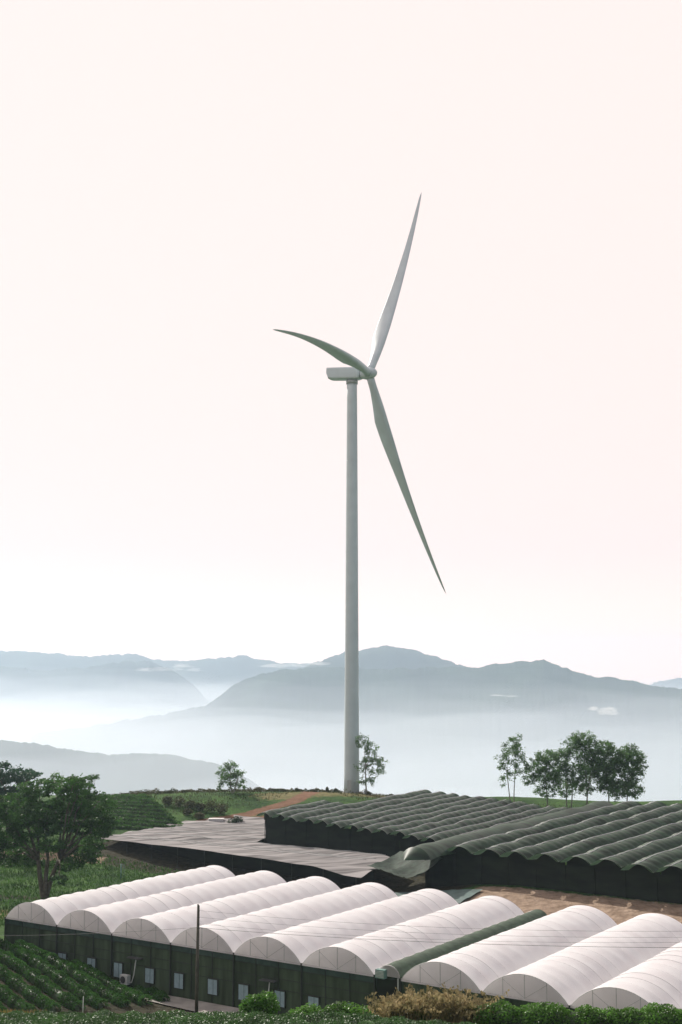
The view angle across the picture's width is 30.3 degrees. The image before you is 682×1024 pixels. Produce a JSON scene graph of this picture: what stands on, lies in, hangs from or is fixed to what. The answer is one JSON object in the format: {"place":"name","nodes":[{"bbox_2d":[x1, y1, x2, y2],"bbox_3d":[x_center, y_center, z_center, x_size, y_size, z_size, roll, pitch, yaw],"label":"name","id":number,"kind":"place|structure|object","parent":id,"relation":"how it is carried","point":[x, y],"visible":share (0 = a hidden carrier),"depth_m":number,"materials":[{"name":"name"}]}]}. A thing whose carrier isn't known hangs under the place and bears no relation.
{"place":"outdoors","nodes":[
{"label":"outdoors","id":0,"kind":"place"},
{"bbox_2d":[0,660,208,742],"bbox_3d":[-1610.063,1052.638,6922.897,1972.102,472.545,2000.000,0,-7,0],"label":"mountain","id":1,"kind":"structure","parent":0,"point":[33,702],"depth_m":6663.30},
{"bbox_2d":[0,739,259,794],"bbox_3d":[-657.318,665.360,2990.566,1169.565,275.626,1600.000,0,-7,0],"label":"hill","id":2,"kind":"structure","parent":0,"point":[124,773],"depth_m":2921.31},
{"bbox_2d":[0,650,310,702],"bbox_3d":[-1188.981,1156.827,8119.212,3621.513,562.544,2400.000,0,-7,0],"label":"mountain","id":3,"kind":"structure","parent":0,"point":[210,679],"depth_m":8036.96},
{"bbox_2d":[131,989,274,1014],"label":"path","id":4,"kind":"structure","parent":0,"point":[182,1003],"depth_m":120.87,"materials":[{"name":"concrete"}]},
{"bbox_2d":[0,791,681,1013],"bbox_3d":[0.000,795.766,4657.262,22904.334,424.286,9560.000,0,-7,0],"label":"ground","id":5,"kind":"structure","parent":0,"point":[615,909],"depth_m":191.17,"materials":[{"name":"brown soil"}]},
{"bbox_2d":[0,1001,8,1012],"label":"tea row","id":6,"kind":"object","parent":5,"relation":"on","point":[2,1008],"visible":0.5,"depth_m":116.12,"materials":[{"name":"green plant"}]},
{"bbox_2d":[0,984,36,1012],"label":"tea row","id":7,"kind":"object","parent":5,"relation":"on","point":[14,1001],"visible":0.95,"depth_m":118.40,"materials":[{"name":"green plant"}]},
{"bbox_2d":[0,760,42,836],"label":"broad tree","id":8,"kind":"object","parent":5,"relation":"on","point":[17,777],"visible":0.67,"depth_m":216.53,"materials":[{"name":"green plant"}]},
{"bbox_2d":[0,1008,46,1012],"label":"yellow grass","id":9,"kind":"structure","parent":5,"relation":"on","point":[23,1009],"depth_m":67.76,"materials":[{"name":"plant"}]},
{"bbox_2d":[0,963,61,1012],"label":"tea row","id":10,"kind":"object","parent":5,"relation":"on","point":[35,996],"visible":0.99,"depth_m":120.52,"materials":[{"name":"green plant"}]},
{"bbox_2d":[0,949,85,1010],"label":"tea row","id":11,"kind":"object","parent":5,"relation":"on","point":[35,977],"visible":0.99,"depth_m":123.04,"materials":[{"name":"green plant"}]},
{"bbox_2d":[0,938,109,1009],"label":"tea row","id":12,"kind":"object","parent":5,"relation":"on","point":[67,982],"visible":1,"depth_m":124.74,"materials":[{"name":"green plant"}]},
{"bbox_2d":[49,771,63,812],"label":"tree","id":13,"kind":"object","parent":5,"relation":"on","point":[54,776],"visible":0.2,"depth_m":227.93,"materials":[{"name":"green plant"}]},
{"bbox_2d":[0,773,124,898],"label":"broad tree","id":14,"kind":"object","parent":5,"relation":"on","point":[78,799],"visible":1,"depth_m":175.98,"materials":[{"name":"green plant"}]},
{"bbox_2d":[14,939,130,1007],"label":"tea row","id":15,"kind":"object","parent":5,"relation":"on","point":[93,985],"visible":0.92,"depth_m":125.73,"materials":[{"name":"green plant"}]},
{"bbox_2d":[0,834,183,926],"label":"grass","id":16,"kind":"structure","parent":5,"relation":"on","point":[27,893],"depth_m":191.25,"materials":[{"name":"green plant"}]},
{"bbox_2d":[35,822,152,829],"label":"tea row","id":17,"kind":"object","parent":5,"relation":"on","point":[130,827],"visible":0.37,"depth_m":222.01,"materials":[{"name":"green plant"}]},
{"bbox_2d":[33,807,171,816],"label":"tea row","id":18,"kind":"object","parent":5,"relation":"on","point":[150,813],"visible":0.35,"depth_m":233.89,"materials":[{"name":"green plant"}]},
{"bbox_2d":[46,799,158,804],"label":"tea row","id":19,"kind":"object","parent":5,"relation":"on","point":[123,801],"visible":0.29,"depth_m":243.33,"materials":[{"name":"green plant"}]},
{"bbox_2d":[51,797,154,800],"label":"tea row","id":20,"kind":"object","parent":5,"relation":"on","point":[135,798],"visible":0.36,"depth_m":246.44,"materials":[{"name":"green plant"}]},
{"bbox_2d":[44,800,162,807],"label":"tea row","id":21,"kind":"object","parent":5,"relation":"on","point":[141,805],"visible":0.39,"depth_m":240.15,"materials":[{"name":"green plant"}]},
{"bbox_2d":[35,810,174,820],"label":"tea row","id":22,"kind":"object","parent":5,"relation":"on","point":[130,815],"visible":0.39,"depth_m":230.92,"materials":[{"name":"green plant"}]},
{"bbox_2d":[30,818,181,827],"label":"tea row","id":23,"kind":"object","parent":5,"relation":"on","point":[141,823],"visible":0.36,"depth_m":224.70,"materials":[{"name":"green plant"}]},
{"bbox_2d":[71,959,152,1005],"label":"tea row","id":24,"kind":"object","parent":5,"relation":"on","point":[134,996],"visible":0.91,"depth_m":124.52,"materials":[{"name":"green plant"}]},
{"bbox_2d":[50,814,180,824],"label":"tea row","id":25,"kind":"object","parent":5,"relation":"on","point":[150,820],"visible":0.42,"depth_m":227.68,"materials":[{"name":"green plant"}]},
{"bbox_2d":[67,805,166,812],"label":"tea row","id":26,"kind":"object","parent":5,"relation":"on","point":[149,809],"visible":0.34,"depth_m":237.03,"materials":[{"name":"green plant"}]},
{"bbox_2d":[96,793,145,796],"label":"tea row","id":27,"kind":"object","parent":5,"relation":"on","point":[122,794],"visible":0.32,"depth_m":253.07,"materials":[{"name":"green plant"}]},
{"bbox_2d":[120,864,121,879],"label":"gate post","id":28,"kind":"object","parent":5,"relation":"on","point":[120,871],"visible":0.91,"depth_m":190.67,"materials":[{"name":"metal"}]},
{"bbox_2d":[92,795,150,798],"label":"tea row","id":29,"kind":"object","parent":5,"relation":"on","point":[128,796],"visible":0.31,"depth_m":249.54,"materials":[{"name":"green plant"}]},
{"bbox_2d":[120,956,142,986],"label":"cooling unit","id":30,"kind":"object","parent":5,"relation":"on","point":[124,979],"visible":0.9,"depth_m":127.31,"materials":[{"name":"white metal"}]},
{"bbox_2d":[136,789,153,793],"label":"shrub","id":31,"kind":"object","parent":5,"relation":"on","point":[140,791],"visible":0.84,"depth_m":256.94,"materials":[{"name":"green plant"}]},
{"bbox_2d":[134,984,169,1003],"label":"tea row","id":32,"kind":"object","parent":5,"relation":"on","point":[159,995],"visible":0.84,"depth_m":122.88,"materials":[{"name":"green plant"}]},
{"bbox_2d":[0,1015,312,1023],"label":"tea hedge","id":33,"kind":"object","parent":5,"relation":"on","point":[182,1020],"visible":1,"depth_m":58.47,"materials":[{"name":"green plant"}]},
{"bbox_2d":[162,795,172,805],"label":"shrub","id":34,"kind":"object","parent":5,"relation":"on","point":[166,801],"visible":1,"depth_m":241.66,"materials":[{"name":"green plant"}]},
{"bbox_2d":[171,796,185,806],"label":"shrub","id":35,"kind":"object","parent":5,"relation":"on","point":[178,802],"visible":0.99,"depth_m":240.48,"materials":[{"name":"green plant"}]},
{"bbox_2d":[0,1012,372,1023],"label":"tea hedge","id":36,"kind":"object","parent":5,"relation":"on","point":[279,1019],"visible":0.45,"depth_m":60.39,"materials":[{"name":"green plant"}]},
{"bbox_2d":[182,809,193,814],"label":"shrub","id":37,"kind":"object","parent":5,"relation":"on","point":[187,811],"visible":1,"depth_m":234.54,"materials":[{"name":"green plant"}]},
{"bbox_2d":[184,799,196,808],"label":"shrub","id":38,"kind":"object","parent":5,"relation":"on","point":[189,804],"visible":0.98,"depth_m":239.49,"materials":[{"name":"green plant"}]},
{"bbox_2d":[195,904,199,1012],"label":"utility pole","id":39,"kind":"object","parent":5,"relation":"on","point":[197,964],"visible":0.98,"depth_m":117.19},
{"bbox_2d":[8,927,196,935],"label":"power line","id":40,"kind":"object","parent":39,"relation":"attached to","point":[92,933],"visible":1,"depth_m":123.39,"materials":[{"name":"metal"}]},
{"bbox_2d":[208,911,557,930],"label":"power line","id":41,"kind":"object","parent":39,"relation":"attached to","point":[397,925],"visible":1,"depth_m":108.01,"materials":[{"name":"metal"}]},
{"bbox_2d":[201,917,656,937],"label":"power line","id":42,"kind":"object","parent":39,"relation":"attached to","point":[465,934],"visible":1,"depth_m":105.02,"materials":[{"name":"metal"}]},
{"bbox_2d":[205,924,677,942],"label":"power line","id":43,"kind":"object","parent":39,"relation":"attached to","point":[472,940],"visible":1,"depth_m":103.20,"materials":[{"name":"metal"}]},
{"bbox_2d":[207,928,676,947],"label":"power line","id":44,"kind":"object","parent":39,"relation":"attached to","point":[467,943],"visible":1,"depth_m":104.69,"materials":[{"name":"metal"}]},
{"bbox_2d":[193,812,204,818],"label":"shrub","id":45,"kind":"object","parent":5,"relation":"on","point":[200,815],"visible":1,"depth_m":232.47,"materials":[{"name":"green plant"}]},
{"bbox_2d":[194,803,205,810],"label":"shrub","id":46,"kind":"object","parent":5,"relation":"on","point":[198,806],"visible":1,"depth_m":238.57,"materials":[{"name":"green plant"}]},
{"bbox_2d":[203,799,218,812],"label":"shrub","id":47,"kind":"object","parent":5,"relation":"on","point":[211,807],"visible":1,"depth_m":237.74,"materials":[{"name":"green plant"}]},
{"bbox_2d":[209,818,223,821],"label":"white crate","id":48,"kind":"object","parent":5,"relation":"on","point":[217,819],"visible":0.93,"depth_m":230.11,"materials":[{"name":"white plastic"}]},
{"bbox_2d":[0,1009,437,1023],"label":"tea hedge","id":49,"kind":"object","parent":5,"relation":"on","point":[315,1019],"visible":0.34,"depth_m":62.29,"materials":[{"name":"green plant"}]},
{"bbox_2d":[216,802,228,814],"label":"shrub","id":50,"kind":"object","parent":5,"relation":"on","point":[223,808],"visible":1,"depth_m":236.95,"materials":[{"name":"green plant"}]},
{"bbox_2d":[215,760,247,792],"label":"gum tree","id":51,"kind":"object","parent":5,"relation":"on","point":[236,775],"visible":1,"depth_m":257.22,"materials":[{"name":"green plant"}]},
{"bbox_2d":[228,816,242,822],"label":"shrub","id":52,"kind":"object","parent":5,"relation":"on","point":[236,819],"visible":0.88,"depth_m":228.49,"materials":[{"name":"green plant"}]},
{"bbox_2d":[0,1008,475,1023],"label":"tea hedge","id":53,"kind":"object","parent":5,"relation":"on","point":[335,1015],"visible":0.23,"depth_m":64.20,"materials":[{"name":"green plant"}]},
{"bbox_2d":[119,787,369,794],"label":"undergrowth","id":54,"kind":"object","parent":5,"relation":"on","point":[229,789],"visible":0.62,"depth_m":262.35,"materials":[{"name":"green plant"}]},
{"bbox_2d":[101,815,388,884],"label":"shade canopy","id":55,"kind":"object","parent":5,"relation":"on","point":[224,843],"visible":0.88,"depth_m":199.05,"materials":[{"name":"grey fabric"}]},
{"bbox_2d":[238,990,280,1014],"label":"bush","id":56,"kind":"object","parent":5,"relation":"on","point":[266,1003],"visible":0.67,"depth_m":72.71,"materials":[{"name":"green plant"}]},
{"bbox_2d":[4,865,523,1014],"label":"greenhouse","id":57,"kind":"object","parent":5,"relation":"on","point":[159,905],"visible":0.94,"depth_m":129.44,"materials":[{"name":"white plastic"}]},
{"bbox_2d":[259,978,277,991],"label":"cooling unit","id":58,"kind":"object","parent":5,"relation":"on","point":[268,980],"visible":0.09,"depth_m":118.27,"materials":[{"name":"grey metal"}]},
{"bbox_2d":[287,1002,323,1014],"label":"bush","id":59,"kind":"object","parent":5,"relation":"on","point":[306,1009],"visible":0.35,"depth_m":73.83,"materials":[{"name":"green plant"}]},
{"bbox_2d":[61,790,577,814],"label":"crest grass","id":60,"kind":"structure","parent":5,"relation":"on","point":[260,794],"depth_m":253.97,"materials":[{"name":"green plant"}]},
{"bbox_2d":[322,1001,372,1018],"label":"bush","id":61,"kind":"object","parent":5,"relation":"on","point":[345,1007],"visible":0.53,"depth_m":73.43,"materials":[{"name":"green plant"}]},
{"bbox_2d":[273,192,445,793],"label":"wind turbine","id":62,"kind":"object","parent":5,"relation":"on","point":[355,372],"visible":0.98,"depth_m":273.11,"materials":[{"name":"paint"}]},
{"bbox_2d":[347,780,350,789],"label":"door","id":63,"kind":"structure","parent":62,"relation":"in","point":[348,781],"depth_m":263.31,"materials":[{"name":"grey metal"}]},
{"bbox_2d":[353,732,389,792],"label":"gum tree","id":64,"kind":"object","parent":5,"relation":"on","point":[379,761],"visible":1,"depth_m":261.33,"materials":[{"name":"green plant"}]},
{"bbox_2d":[257,789,568,856],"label":"shade house","id":65,"kind":"structure","parent":5,"relation":"on","point":[419,816],"depth_m":205.55,"materials":[{"name":"green fabric"}]},
{"bbox_2d":[385,1004,447,1020],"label":"bush","id":66,"kind":"object","parent":5,"relation":"on","point":[420,1015],"visible":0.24,"depth_m":70.18,"materials":[{"name":"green plant"}]},
{"bbox_2d":[365,982,509,1023],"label":"tall grass","id":67,"kind":"structure","parent":5,"relation":"on","point":[459,1007],"depth_m":68.96,"materials":[{"name":"beige plant"}]},
{"bbox_2d":[395,889,481,903],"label":"tarpaulin","id":68,"kind":"object","parent":5,"relation":"on","point":[459,896],"visible":0.26,"depth_m":165.76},
{"bbox_2d":[377,909,546,1011],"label":"net passage","id":69,"kind":"object","parent":5,"relation":"on","point":[403,966],"visible":0.72,"depth_m":118.83},
{"bbox_2d":[375,968,386,978],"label":"vent box","id":70,"kind":"object","parent":69,"relation":"attached to","point":[380,973],"visible":1,"depth_m":111.71,"materials":[{"name":"teal metal"}]},
{"bbox_2d":[493,734,530,801],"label":"gum tree","id":71,"kind":"object","parent":5,"relation":"on","point":[514,750],"visible":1,"depth_m":256.77,"materials":[{"name":"green plant"}]},
{"bbox_2d":[399,905,681,1021],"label":"greenhouse","id":72,"kind":"object","parent":5,"relation":"on","point":[610,966],"visible":0.92,"depth_m":110.63,"materials":[{"name":"white plastic"}]},
{"bbox_2d":[401,801,681,903],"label":"shade house","id":73,"kind":"structure","parent":5,"relation":"on","point":[606,848],"depth_m":172.64,"materials":[{"name":"green fabric"}]},
{"bbox_2d":[367,851,441,877],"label":"shade cloth","id":74,"kind":"object","parent":73,"relation":"attached to","point":[397,864],"visible":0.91,"depth_m":176.69,"materials":[{"name":"green fabric"}]},
{"bbox_2d":[520,749,562,805],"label":"gum tree","id":75,"kind":"object","parent":5,"relation":"on","point":[545,760],"visible":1,"depth_m":256.42,"materials":[{"name":"green plant"}]},
{"bbox_2d":[552,746,579,807],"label":"gum tree","id":76,"kind":"object","parent":5,"relation":"on","point":[565,766],"visible":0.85,"depth_m":258.68,"materials":[{"name":"green plant"}]},
{"bbox_2d":[473,999,681,1023],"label":"hedge","id":77,"kind":"object","parent":5,"relation":"on","point":[545,1012],"visible":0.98,"depth_m":67.85,"materials":[{"name":"green plant"}]},
{"bbox_2d":[558,730,602,804],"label":"gum tree","id":78,"kind":"object","parent":5,"relation":"on","point":[577,744],"visible":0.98,"depth_m":257.79,"materials":[{"name":"green plant"}]},
{"bbox_2d":[588,740,625,801],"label":"gum tree","id":79,"kind":"object","parent":5,"relation":"on","point":[608,770],"visible":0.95,"depth_m":256.20,"materials":[{"name":"green plant"}]},
{"bbox_2d":[607,743,648,801],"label":"gum tree","id":80,"kind":"object","parent":5,"relation":"on","point":[625,786],"visible":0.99,"depth_m":255.42,"materials":[{"name":"green plant"}]},
{"bbox_2d":[0,0,681,684],"label":"sky","id":81,"kind":"structure","parent":0,"point":[184,183],"materials":[{"name":"white"}]},
{"bbox_2d":[31,659,681,801],"bbox_3d":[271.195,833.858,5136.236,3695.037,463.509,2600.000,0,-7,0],"label":"mountain","id":82,"kind":"structure","parent":0,"point":[449,730],"depth_m":4665.07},
{"bbox_2d":[302,645,465,669],"bbox_3d":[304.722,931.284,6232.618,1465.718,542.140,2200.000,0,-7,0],"label":"mountain","id":83,"kind":"structure","parent":0,"point":[387,657],"depth_m":6200.98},
{"bbox_2d":[650,678,681,688],"bbox_3d":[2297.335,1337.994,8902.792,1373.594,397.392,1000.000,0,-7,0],"label":"mountain","id":84,"kind":"structure","parent":0,"point":[675,683],"depth_m":8899.90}
]}

